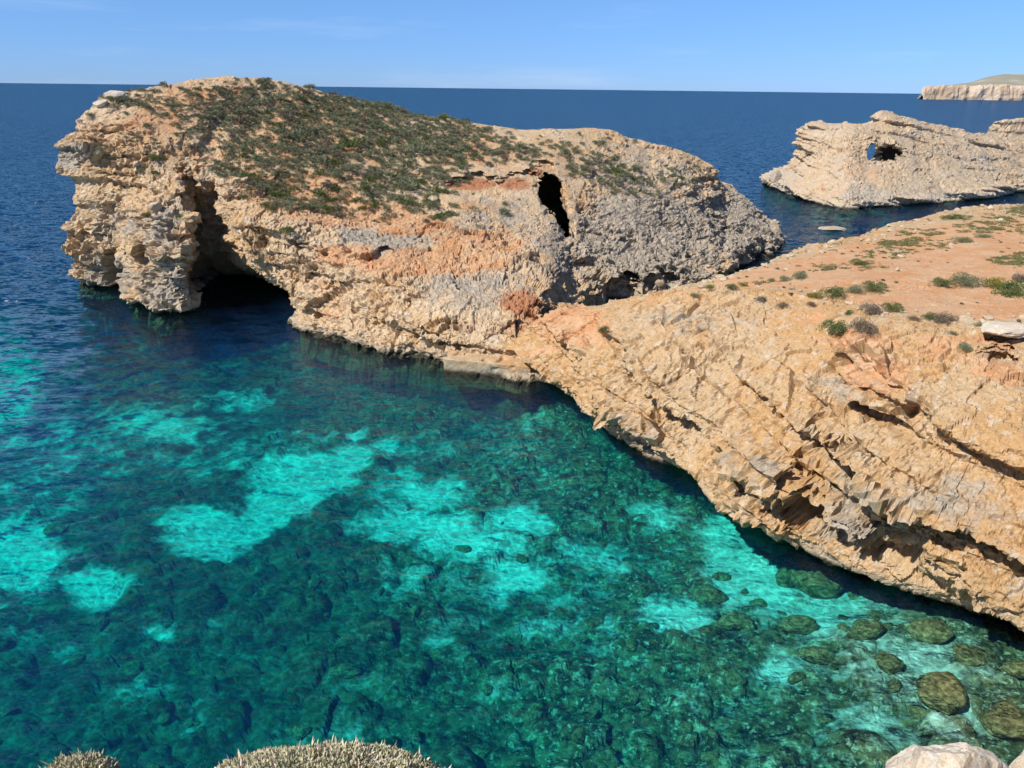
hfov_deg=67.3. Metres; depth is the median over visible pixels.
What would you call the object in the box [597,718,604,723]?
sunken boulder
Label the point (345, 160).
shrub
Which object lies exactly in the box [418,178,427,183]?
shrub
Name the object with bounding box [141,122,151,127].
shrub
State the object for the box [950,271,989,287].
shrub
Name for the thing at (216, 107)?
shrub
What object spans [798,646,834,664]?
sunken boulder
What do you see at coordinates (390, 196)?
shrub
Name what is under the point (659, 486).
sunken boulder
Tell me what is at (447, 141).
shrub
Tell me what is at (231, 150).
shrub
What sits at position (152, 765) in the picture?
sunken boulder
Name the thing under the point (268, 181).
shrub
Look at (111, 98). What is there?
shrub
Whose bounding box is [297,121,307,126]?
shrub
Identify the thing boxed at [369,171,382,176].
shrub
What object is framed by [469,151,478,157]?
shrub
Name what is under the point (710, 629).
sunken boulder
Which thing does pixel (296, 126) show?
shrub
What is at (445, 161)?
shrub
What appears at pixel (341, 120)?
shrub
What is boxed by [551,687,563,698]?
sunken boulder
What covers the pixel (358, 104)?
shrub
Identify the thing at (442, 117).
shrub
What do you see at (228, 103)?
shrub
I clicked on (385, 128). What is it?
shrub
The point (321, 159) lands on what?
shrub
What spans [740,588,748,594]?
sunken boulder
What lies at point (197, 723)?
sunken boulder
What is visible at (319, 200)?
shrub
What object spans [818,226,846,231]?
sea rock
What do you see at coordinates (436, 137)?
shrub
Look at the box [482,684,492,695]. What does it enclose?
sunken boulder
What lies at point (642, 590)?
sunken boulder
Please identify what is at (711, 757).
sunken boulder
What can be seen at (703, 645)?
sunken boulder
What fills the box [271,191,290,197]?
shrub
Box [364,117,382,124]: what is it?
shrub
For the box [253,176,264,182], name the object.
shrub
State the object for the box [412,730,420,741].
sunken boulder
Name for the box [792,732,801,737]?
sunken boulder
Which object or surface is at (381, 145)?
shrub
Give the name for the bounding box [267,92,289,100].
shrub
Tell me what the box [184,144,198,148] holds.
shrub
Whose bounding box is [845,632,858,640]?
sunken boulder
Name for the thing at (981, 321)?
stone
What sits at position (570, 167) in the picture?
shrub
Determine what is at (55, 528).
sunken boulder
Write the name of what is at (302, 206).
shrub
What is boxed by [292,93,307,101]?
shrub
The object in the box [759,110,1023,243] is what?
islet
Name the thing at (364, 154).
shrub
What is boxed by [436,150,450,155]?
shrub
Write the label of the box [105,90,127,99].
boulder
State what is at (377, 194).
shrub
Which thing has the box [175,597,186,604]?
sunken boulder
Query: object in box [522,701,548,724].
sunken boulder
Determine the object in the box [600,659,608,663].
sunken boulder
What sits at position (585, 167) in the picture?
shrub
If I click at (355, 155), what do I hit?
shrub
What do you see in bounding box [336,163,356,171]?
shrub
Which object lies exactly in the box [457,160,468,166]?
shrub
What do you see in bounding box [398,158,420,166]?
shrub
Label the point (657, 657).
sunken boulder
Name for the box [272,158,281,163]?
shrub
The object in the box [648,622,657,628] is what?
sunken boulder
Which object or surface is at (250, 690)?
seabed
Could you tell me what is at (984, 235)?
shrub
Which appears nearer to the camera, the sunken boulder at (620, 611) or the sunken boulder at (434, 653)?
the sunken boulder at (434, 653)
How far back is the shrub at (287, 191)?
84.00 m
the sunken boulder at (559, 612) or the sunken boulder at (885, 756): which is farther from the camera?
the sunken boulder at (559, 612)
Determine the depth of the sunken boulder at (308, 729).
33.77 m
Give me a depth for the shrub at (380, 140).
94.43 m
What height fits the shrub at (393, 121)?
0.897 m
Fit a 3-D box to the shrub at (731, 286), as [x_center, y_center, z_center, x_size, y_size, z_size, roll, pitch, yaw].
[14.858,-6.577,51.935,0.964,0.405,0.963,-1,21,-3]
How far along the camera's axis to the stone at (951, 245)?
66.74 m
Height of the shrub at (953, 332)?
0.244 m
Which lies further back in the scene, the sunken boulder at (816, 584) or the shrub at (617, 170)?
the shrub at (617, 170)
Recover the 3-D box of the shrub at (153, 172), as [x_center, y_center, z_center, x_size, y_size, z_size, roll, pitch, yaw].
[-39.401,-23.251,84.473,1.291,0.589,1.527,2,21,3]
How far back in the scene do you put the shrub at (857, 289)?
50.03 m
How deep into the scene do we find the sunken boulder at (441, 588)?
43.07 m
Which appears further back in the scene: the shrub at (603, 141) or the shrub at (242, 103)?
the shrub at (603, 141)
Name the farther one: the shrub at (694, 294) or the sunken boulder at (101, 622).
the shrub at (694, 294)
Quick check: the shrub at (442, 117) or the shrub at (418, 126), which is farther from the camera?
the shrub at (442, 117)
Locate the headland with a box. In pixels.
[54,76,785,419]
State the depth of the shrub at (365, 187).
84.79 m
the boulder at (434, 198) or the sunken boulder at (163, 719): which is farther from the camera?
the boulder at (434, 198)
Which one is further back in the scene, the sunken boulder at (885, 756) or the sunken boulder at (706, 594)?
the sunken boulder at (706, 594)
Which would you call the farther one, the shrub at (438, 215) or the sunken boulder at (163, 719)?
the shrub at (438, 215)
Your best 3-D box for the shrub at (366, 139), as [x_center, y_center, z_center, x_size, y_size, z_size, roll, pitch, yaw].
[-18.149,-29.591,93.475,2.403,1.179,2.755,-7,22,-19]
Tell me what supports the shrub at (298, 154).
on the headland
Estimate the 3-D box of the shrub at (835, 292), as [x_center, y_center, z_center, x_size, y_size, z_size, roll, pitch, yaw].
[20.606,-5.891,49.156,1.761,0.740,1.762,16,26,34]
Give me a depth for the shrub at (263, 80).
99.05 m
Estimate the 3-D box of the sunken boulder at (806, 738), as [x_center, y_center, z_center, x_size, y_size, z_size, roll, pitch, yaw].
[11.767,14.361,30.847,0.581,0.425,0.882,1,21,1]
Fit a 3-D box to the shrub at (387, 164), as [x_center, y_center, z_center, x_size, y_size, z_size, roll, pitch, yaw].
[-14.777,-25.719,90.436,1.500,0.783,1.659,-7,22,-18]
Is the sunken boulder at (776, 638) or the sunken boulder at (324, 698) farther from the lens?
the sunken boulder at (776, 638)
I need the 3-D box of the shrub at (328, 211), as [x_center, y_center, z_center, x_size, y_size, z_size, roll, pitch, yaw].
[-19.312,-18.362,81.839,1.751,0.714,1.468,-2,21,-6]
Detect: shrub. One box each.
[38,746,120,767]
[94,146,105,150]
[105,95,125,102]
[140,103,156,108]
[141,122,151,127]
[147,153,164,160]
[147,170,160,174]
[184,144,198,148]
[198,114,209,118]
[206,734,451,767]
[207,165,222,172]
[208,109,225,116]
[212,88,223,92]
[212,105,222,109]
[218,161,230,166]
[221,99,237,106]
[222,165,236,169]
[223,142,235,148]
[227,115,249,123]
[227,148,238,153]
[230,154,237,159]
[232,106,253,114]
[236,93,247,99]
[236,145,251,152]
[237,101,247,106]
[238,152,248,157]
[239,171,255,177]
[241,114,254,122]
[245,89,253,95]
[246,97,269,105]
[247,138,261,145]
[251,154,266,160]
[252,182,272,188]
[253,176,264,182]
[253,190,263,195]
[256,77,273,84]
[256,201,270,207]
[258,134,274,139]
[261,138,270,142]
[262,142,282,149]
[262,179,274,183]
[263,110,272,115]
[265,156,276,160]
[265,189,276,195]
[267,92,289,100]
[267,200,280,205]
[269,127,287,134]
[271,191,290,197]
[272,121,285,127]
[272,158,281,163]
[272,167,287,174]
[276,173,290,178]
[277,225,294,232]
[278,111,298,119]
[278,138,290,143]
[279,130,300,138]
[280,108,291,113]
[281,145,296,153]
[281,188,296,193]
[285,163,299,170]
[289,151,303,157]
[290,124,303,129]
[291,128,315,136]
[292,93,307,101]
[293,177,302,182]
[294,136,306,142]
[297,104,315,111]
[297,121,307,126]
[298,202,313,209]
[299,168,311,172]
[299,201,313,209]
[301,89,312,95]
[301,113,311,118]
[303,83,317,90]
[303,125,317,133]
[303,143,320,149]
[305,93,321,99]
[311,147,322,151]
[311,154,329,165]
[312,170,325,174]
[312,187,328,197]
[315,125,328,131]
[315,197,324,201]
[316,133,327,137]
[319,181,337,188]
[319,203,331,208]
[320,138,334,144]
[321,105,332,111]
[323,208,337,214]
[324,196,336,200]
[326,170,345,178]
[328,115,337,120]
[328,157,342,167]
[329,184,343,191]
[330,98,344,103]
[330,151,343,159]
[332,144,346,149]
[333,117,348,124]
[333,212,350,217]
[334,132,343,137]
[334,195,345,200]
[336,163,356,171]
[338,136,364,149]
[340,157,348,162]
[342,110,355,115]
[345,125,356,130]
[348,118,362,125]
[349,153,362,159]
[351,101,364,108]
[356,136,371,144]
[357,107,377,115]
[358,183,371,191]
[359,171,373,176]
[360,150,372,157]
[362,174,378,181]
[364,101,374,106]
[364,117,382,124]
[367,123,377,128]
[368,165,380,170]
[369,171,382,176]
[369,202,379,208]
[370,148,382,153]
[370,192,380,196]
[372,184,383,187]
[373,104,383,108]
[374,134,389,140]
[374,137,386,144]
[378,143,387,147]
[379,123,396,132]
[380,162,392,167]
[381,150,395,157]
[382,101,393,107]
[383,170,396,176]
[386,119,398,124]
[386,193,403,199]
[391,176,400,181]
[392,105,401,110]
[393,130,409,136]
[395,144,407,148]
[396,175,413,182]
[397,179,416,190]
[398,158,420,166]
[398,166,412,173]
[399,149,413,154]
[402,129,417,135]
[405,142,429,154]
[406,206,420,212]
[407,140,423,147]
[407,200,415,204]
[409,174,419,178]
[412,123,426,129]
[415,132,427,136]
[417,168,433,174]
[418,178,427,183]
[420,199,441,209]
[422,134,432,139]
[425,146,440,153]
[428,172,441,177]
[431,185,442,193]
[432,135,442,139]
[434,213,444,218]
[435,145,446,150]
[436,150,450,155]
[437,158,450,162]
[437,211,450,217]
[438,142,451,148]
[439,114,447,120]
[440,137,454,143]
[445,135,456,140]
[452,145,468,153]
[453,152,466,159]
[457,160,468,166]
[462,143,472,147]
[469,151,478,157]
[471,137,482,142]
[482,126,492,130]
[484,135,496,140]
[499,206,511,214]
[500,154,511,159]
[513,141,528,148]
[529,152,541,156]
[561,148,570,154]
[564,164,576,169]
[580,165,593,170]
[595,138,607,145]
[597,325,609,332]
[610,166,623,174]
[611,177,623,184]
[623,172,635,177]
[628,189,638,194]
[629,164,642,170]
[690,292,700,297]
[704,284,716,289]
[724,284,738,289]
[754,296,766,300]
[774,301,788,308]
[780,275,791,279]
[791,270,807,279]
[807,292,822,297]
[815,318,848,335]
[819,285,847,300]
[844,309,854,314]
[845,284,866,293]
[846,316,878,335]
[848,258,873,264]
[859,300,884,314]
[861,280,889,292]
[881,302,905,312]
[908,315,919,321]
[920,311,938,320]
[927,276,954,287]
[932,311,959,325]
[939,214,970,219]
[946,330,957,334]
[949,236,973,242]
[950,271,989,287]
[955,341,973,351]
[974,233,993,237]
[980,277,1009,288]
[991,278,1023,299]
[1012,271,1023,281]
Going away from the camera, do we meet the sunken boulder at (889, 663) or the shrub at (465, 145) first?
the sunken boulder at (889, 663)
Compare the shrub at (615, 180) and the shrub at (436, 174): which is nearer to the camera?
the shrub at (436, 174)
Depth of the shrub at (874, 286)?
50.09 m
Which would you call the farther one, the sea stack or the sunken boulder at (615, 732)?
the sea stack
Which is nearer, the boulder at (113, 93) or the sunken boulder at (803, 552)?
the sunken boulder at (803, 552)
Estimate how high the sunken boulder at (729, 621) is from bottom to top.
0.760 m
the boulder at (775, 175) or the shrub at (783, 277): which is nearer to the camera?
the shrub at (783, 277)
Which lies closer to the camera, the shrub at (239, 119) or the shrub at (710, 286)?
the shrub at (710, 286)
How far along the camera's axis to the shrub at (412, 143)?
94.90 m
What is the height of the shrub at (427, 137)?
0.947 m
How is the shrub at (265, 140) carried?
on the headland
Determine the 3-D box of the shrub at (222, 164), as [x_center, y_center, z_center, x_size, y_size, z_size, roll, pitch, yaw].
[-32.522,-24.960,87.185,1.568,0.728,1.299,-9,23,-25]
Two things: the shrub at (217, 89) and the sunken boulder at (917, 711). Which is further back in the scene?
the shrub at (217, 89)
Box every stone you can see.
[720,276,728,281]
[948,242,954,247]
[958,315,973,323]
[978,319,986,324]
[982,315,993,320]
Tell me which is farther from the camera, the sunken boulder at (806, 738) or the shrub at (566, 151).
the shrub at (566, 151)
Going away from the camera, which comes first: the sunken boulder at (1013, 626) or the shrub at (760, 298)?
the sunken boulder at (1013, 626)
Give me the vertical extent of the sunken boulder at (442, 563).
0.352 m
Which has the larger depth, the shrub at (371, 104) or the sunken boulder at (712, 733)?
the shrub at (371, 104)
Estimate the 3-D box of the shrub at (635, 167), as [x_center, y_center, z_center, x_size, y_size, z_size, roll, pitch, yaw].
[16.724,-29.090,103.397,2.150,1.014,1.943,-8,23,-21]
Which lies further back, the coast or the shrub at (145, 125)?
the coast
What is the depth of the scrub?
93.55 m
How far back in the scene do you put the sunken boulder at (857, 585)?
40.94 m
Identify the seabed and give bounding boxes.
[0,84,1023,767]
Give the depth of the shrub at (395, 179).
88.17 m
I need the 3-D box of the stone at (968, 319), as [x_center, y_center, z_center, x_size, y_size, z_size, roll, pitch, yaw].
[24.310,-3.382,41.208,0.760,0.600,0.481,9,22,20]
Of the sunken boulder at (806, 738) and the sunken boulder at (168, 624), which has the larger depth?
the sunken boulder at (168, 624)
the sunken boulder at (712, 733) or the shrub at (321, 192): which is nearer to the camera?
the sunken boulder at (712, 733)
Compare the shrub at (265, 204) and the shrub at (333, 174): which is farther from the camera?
the shrub at (333, 174)
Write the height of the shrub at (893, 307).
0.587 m
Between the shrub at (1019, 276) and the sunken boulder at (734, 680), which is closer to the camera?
the sunken boulder at (734, 680)
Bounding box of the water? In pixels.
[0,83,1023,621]
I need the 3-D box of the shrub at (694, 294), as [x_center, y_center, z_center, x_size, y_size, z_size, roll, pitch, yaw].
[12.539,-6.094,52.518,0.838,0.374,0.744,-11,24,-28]
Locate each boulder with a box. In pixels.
[0,638,9,647]
[0,705,16,718]
[43,520,70,536]
[70,654,85,665]
[92,99,107,106]
[95,616,108,627]
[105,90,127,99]
[113,748,121,755]
[116,660,141,679]
[146,762,161,767]
[148,202,161,212]
[148,601,157,608]
[157,713,170,725]
[163,620,173,628]
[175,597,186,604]
[183,717,195,728]
[193,720,200,726]
[285,726,291,733]
[292,723,306,739]
[305,725,311,734]
[308,577,320,589]
[320,695,329,701]
[328,663,360,678]
[348,618,355,623]
[376,586,383,596]
[411,605,419,616]
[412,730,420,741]
[427,195,437,201]
[427,648,440,663]
[434,560,447,566]
[438,586,444,591]
[440,690,453,703]
[454,545,470,552]
[467,744,492,758]
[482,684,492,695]
[507,637,513,643]
[516,553,527,563]
[520,651,527,658]
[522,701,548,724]
[542,505,551,509]
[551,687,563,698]
[553,607,567,619]
[557,640,563,647]
[562,641,575,650]
[563,704,576,712]
[565,611,573,619]
[571,726,585,743]
[582,613,604,630]
[582,706,599,718]
[590,628,595,634]
[594,672,607,682]
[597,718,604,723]
[598,539,607,547]
[598,761,607,767]
[599,494,613,505]
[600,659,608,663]
[603,583,619,590]
[606,746,615,754]
[607,599,618,608]
[610,757,618,767]
[611,728,621,736]
[616,609,625,614]
[622,557,632,561]
[622,690,630,702]
[625,635,637,651]
[629,686,639,703]
[634,583,652,597]
[640,667,650,677]
[641,704,651,717]
[644,654,654,660]
[644,744,653,752]
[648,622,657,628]
[650,653,664,660]
[655,483,669,490]
[668,630,685,636]
[679,721,692,733]
[680,740,690,746]
[691,584,727,605]
[695,643,708,648]
[695,647,712,660]
[698,625,720,635]
[699,660,715,674]
[701,751,719,763]
[708,729,717,738]
[709,622,729,638]
[711,571,731,580]
[717,612,750,630]
[721,669,745,688]
[725,727,735,740]
[726,651,739,657]
[738,618,754,632]
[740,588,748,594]
[749,598,766,606]
[769,169,781,182]
[773,635,783,641]
[775,567,795,587]
[777,610,786,615]
[777,615,817,635]
[787,672,805,684]
[789,569,842,598]
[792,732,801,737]
[795,548,817,558]
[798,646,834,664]
[800,731,813,748]
[802,679,809,686]
[816,712,834,725]
[828,660,840,670]
[835,567,851,577]
[837,614,848,619]
[837,623,850,631]
[844,580,870,591]
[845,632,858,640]
[847,589,859,599]
[849,620,884,640]
[852,619,869,626]
[866,612,881,620]
[874,651,904,674]
[878,750,893,766]
[884,622,893,629]
[885,742,1008,767]
[888,678,901,692]
[907,619,954,644]
[907,705,929,718]
[917,671,967,714]
[952,644,988,666]
[972,707,983,713]
[976,699,1023,740]
[980,321,1023,337]
[986,746,1007,759]
[1001,660,1023,677]
[1006,621,1021,632]
[1006,657,1022,661]
[1009,750,1023,767]
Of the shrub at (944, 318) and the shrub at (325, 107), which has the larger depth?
the shrub at (325, 107)
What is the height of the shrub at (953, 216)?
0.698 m
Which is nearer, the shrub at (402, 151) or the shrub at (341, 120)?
the shrub at (402, 151)
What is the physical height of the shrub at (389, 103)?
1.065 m
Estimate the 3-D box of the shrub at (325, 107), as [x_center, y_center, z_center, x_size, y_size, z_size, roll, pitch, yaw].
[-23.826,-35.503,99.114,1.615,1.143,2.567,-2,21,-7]
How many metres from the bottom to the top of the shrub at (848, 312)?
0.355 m
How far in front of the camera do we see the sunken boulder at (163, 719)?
35.07 m
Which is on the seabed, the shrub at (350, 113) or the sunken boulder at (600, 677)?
the sunken boulder at (600, 677)
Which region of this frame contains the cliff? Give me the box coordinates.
[504,204,1023,631]
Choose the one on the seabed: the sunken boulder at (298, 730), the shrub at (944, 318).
the sunken boulder at (298, 730)
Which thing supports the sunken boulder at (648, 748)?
on the seabed
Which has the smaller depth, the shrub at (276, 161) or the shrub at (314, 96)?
the shrub at (276, 161)
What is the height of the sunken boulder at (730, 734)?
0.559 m
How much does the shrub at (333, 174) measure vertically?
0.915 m
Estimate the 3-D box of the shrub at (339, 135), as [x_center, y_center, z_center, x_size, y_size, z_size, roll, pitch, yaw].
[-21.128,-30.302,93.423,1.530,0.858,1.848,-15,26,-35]
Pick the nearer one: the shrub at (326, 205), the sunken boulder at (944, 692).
the sunken boulder at (944, 692)
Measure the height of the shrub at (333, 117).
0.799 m
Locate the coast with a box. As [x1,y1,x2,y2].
[911,74,1023,101]
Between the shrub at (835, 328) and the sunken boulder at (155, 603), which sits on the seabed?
the sunken boulder at (155, 603)
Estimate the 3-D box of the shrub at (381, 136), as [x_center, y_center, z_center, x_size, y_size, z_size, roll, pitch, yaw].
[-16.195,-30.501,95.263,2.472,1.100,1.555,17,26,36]
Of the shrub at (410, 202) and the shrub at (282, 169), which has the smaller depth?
the shrub at (410, 202)
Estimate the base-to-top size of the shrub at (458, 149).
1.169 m
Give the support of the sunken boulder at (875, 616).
on the seabed
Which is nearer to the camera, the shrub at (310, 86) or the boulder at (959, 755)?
the boulder at (959, 755)
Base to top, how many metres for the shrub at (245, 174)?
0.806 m
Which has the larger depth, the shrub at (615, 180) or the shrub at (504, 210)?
the shrub at (615, 180)
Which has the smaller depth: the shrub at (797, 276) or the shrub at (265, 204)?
the shrub at (797, 276)
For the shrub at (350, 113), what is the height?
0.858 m
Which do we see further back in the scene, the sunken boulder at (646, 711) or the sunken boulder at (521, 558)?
the sunken boulder at (521, 558)
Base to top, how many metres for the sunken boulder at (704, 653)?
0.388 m
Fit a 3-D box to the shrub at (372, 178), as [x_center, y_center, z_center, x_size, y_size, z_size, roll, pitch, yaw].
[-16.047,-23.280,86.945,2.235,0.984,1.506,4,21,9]
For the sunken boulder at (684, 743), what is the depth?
31.33 m
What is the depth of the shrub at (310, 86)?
102.28 m
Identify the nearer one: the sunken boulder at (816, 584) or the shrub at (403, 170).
the sunken boulder at (816, 584)
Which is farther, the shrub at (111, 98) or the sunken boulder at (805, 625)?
the shrub at (111, 98)
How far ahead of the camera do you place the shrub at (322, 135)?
92.87 m
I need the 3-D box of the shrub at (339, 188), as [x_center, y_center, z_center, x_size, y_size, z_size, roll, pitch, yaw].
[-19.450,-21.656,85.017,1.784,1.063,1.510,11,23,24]
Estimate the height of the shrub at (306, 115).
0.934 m
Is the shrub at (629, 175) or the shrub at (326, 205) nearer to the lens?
the shrub at (326, 205)
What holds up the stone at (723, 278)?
on the cliff
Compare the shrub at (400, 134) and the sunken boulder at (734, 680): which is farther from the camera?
the shrub at (400, 134)
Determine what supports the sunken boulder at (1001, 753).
on the seabed
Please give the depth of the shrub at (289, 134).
91.47 m
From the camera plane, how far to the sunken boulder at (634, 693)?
33.78 m
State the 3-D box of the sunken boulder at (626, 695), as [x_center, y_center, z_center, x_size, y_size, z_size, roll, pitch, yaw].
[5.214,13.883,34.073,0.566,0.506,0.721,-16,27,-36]
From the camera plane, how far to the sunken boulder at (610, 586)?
42.67 m
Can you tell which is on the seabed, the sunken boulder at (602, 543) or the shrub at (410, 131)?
the sunken boulder at (602, 543)
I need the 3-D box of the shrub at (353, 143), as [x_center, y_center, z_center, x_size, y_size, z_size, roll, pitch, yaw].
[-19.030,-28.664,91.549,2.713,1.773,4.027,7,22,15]
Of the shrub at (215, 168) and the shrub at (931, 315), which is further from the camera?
the shrub at (215, 168)
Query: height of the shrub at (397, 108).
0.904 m
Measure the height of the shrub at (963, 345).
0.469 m
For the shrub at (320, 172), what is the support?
on the headland
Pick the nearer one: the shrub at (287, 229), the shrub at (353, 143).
the shrub at (287, 229)
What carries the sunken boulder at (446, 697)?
on the seabed
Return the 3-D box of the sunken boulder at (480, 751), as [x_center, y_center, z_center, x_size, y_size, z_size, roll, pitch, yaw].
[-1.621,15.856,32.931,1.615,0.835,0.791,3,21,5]
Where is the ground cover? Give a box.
[735,203,1023,289]
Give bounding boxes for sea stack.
[987,118,1023,137]
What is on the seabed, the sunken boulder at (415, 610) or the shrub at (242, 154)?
the sunken boulder at (415, 610)
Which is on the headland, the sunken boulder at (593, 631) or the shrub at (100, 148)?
the shrub at (100, 148)
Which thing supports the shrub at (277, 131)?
on the headland
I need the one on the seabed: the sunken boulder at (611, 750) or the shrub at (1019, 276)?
the sunken boulder at (611, 750)
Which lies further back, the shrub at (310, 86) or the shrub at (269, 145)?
the shrub at (310, 86)
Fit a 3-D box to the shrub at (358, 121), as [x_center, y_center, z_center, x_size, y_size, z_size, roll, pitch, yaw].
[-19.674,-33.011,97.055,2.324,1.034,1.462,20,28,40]
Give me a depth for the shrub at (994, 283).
49.88 m
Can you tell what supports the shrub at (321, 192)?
on the headland
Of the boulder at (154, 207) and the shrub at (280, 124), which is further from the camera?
the shrub at (280, 124)
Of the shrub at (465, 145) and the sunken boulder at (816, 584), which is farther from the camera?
the shrub at (465, 145)
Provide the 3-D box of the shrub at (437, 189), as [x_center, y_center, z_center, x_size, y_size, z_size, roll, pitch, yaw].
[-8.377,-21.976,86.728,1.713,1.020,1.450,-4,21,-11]
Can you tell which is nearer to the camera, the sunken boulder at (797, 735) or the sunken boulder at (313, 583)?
the sunken boulder at (797, 735)
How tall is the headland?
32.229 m
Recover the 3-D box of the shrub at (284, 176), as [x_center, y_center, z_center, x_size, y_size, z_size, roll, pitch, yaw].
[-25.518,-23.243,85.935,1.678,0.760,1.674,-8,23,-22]
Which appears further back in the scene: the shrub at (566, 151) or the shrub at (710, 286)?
the shrub at (566, 151)
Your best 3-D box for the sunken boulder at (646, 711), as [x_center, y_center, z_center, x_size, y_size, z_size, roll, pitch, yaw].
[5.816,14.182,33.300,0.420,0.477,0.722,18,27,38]
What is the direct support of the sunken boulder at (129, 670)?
on the seabed
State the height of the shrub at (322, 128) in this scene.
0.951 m
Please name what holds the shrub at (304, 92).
on the headland
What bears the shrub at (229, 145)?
on the headland
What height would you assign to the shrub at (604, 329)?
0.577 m
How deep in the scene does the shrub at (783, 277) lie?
56.07 m
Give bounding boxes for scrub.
[98,77,700,227]
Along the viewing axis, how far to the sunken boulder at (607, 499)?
50.80 m
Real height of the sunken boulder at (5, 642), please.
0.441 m
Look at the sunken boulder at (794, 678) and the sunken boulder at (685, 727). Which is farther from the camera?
the sunken boulder at (794, 678)
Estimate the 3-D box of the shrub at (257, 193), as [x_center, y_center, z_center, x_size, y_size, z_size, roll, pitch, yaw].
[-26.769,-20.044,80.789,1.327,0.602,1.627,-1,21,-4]
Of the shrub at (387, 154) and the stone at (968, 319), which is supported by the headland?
the shrub at (387, 154)
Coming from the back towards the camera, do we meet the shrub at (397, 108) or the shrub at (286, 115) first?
the shrub at (397, 108)
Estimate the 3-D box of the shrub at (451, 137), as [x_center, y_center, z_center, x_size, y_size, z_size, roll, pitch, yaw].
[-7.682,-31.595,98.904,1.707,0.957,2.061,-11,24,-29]
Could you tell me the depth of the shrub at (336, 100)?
101.38 m
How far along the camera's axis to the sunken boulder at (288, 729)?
34.79 m
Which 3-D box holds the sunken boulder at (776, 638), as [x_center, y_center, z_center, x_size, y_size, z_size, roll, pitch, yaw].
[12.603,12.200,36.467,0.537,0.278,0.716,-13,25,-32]
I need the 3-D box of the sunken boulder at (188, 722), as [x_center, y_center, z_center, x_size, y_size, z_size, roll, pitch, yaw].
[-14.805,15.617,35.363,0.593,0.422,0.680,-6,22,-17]
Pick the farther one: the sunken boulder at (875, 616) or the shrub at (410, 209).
the shrub at (410, 209)
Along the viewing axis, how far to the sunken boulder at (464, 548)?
46.58 m
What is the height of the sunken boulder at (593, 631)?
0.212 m
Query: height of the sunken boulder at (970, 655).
0.601 m
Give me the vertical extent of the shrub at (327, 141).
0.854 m
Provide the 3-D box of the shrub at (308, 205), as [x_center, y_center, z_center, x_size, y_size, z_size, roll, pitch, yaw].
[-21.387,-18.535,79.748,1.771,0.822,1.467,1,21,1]
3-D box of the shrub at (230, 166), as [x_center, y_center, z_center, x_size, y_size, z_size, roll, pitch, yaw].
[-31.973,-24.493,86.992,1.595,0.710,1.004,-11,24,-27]
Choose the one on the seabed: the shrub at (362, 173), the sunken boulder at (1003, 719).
the sunken boulder at (1003, 719)
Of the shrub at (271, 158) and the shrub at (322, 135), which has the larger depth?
the shrub at (322, 135)
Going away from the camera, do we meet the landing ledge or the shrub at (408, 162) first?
the landing ledge
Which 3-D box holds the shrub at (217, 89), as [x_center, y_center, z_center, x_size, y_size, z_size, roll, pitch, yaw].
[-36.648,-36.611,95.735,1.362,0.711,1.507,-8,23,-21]
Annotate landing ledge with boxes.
[444,348,531,390]
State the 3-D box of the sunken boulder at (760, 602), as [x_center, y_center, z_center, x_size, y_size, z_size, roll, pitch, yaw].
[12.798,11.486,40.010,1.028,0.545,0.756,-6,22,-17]
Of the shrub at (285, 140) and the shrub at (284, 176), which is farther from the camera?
the shrub at (285, 140)
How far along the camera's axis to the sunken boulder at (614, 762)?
30.94 m
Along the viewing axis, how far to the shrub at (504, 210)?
84.52 m
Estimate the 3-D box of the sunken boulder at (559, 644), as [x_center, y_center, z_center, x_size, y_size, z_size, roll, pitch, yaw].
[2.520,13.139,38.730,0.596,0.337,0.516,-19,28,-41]
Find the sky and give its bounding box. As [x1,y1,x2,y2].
[0,0,1023,94]
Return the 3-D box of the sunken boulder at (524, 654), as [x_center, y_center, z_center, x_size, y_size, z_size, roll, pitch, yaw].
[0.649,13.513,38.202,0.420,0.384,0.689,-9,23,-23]
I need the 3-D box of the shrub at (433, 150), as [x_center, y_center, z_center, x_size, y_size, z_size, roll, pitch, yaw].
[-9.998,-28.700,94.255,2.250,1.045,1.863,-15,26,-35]
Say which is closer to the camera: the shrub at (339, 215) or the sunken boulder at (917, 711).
the sunken boulder at (917, 711)
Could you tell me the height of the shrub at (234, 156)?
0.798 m
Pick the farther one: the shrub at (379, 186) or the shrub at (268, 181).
the shrub at (379, 186)
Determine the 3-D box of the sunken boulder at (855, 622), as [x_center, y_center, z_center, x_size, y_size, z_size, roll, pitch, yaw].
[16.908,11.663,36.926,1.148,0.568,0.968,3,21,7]
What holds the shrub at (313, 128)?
on the headland
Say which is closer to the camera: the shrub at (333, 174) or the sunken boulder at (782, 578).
the sunken boulder at (782, 578)
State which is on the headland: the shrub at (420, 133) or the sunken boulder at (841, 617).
the shrub at (420, 133)
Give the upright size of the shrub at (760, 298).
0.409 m
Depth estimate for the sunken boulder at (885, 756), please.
28.84 m
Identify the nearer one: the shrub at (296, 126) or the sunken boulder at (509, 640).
the sunken boulder at (509, 640)
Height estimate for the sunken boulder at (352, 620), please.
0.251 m
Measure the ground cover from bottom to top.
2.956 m
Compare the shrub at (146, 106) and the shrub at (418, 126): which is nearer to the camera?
the shrub at (146, 106)
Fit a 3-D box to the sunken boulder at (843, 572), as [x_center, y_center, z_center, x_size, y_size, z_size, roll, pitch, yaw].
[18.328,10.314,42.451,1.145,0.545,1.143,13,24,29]
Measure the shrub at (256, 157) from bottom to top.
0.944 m
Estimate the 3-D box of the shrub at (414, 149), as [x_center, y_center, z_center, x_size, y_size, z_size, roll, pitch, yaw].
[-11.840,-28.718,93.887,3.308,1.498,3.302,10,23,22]
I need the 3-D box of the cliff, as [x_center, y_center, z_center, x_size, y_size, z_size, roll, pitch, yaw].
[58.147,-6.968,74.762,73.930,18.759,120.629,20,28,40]
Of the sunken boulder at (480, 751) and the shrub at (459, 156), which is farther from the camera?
the shrub at (459, 156)
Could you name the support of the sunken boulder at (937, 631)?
on the seabed

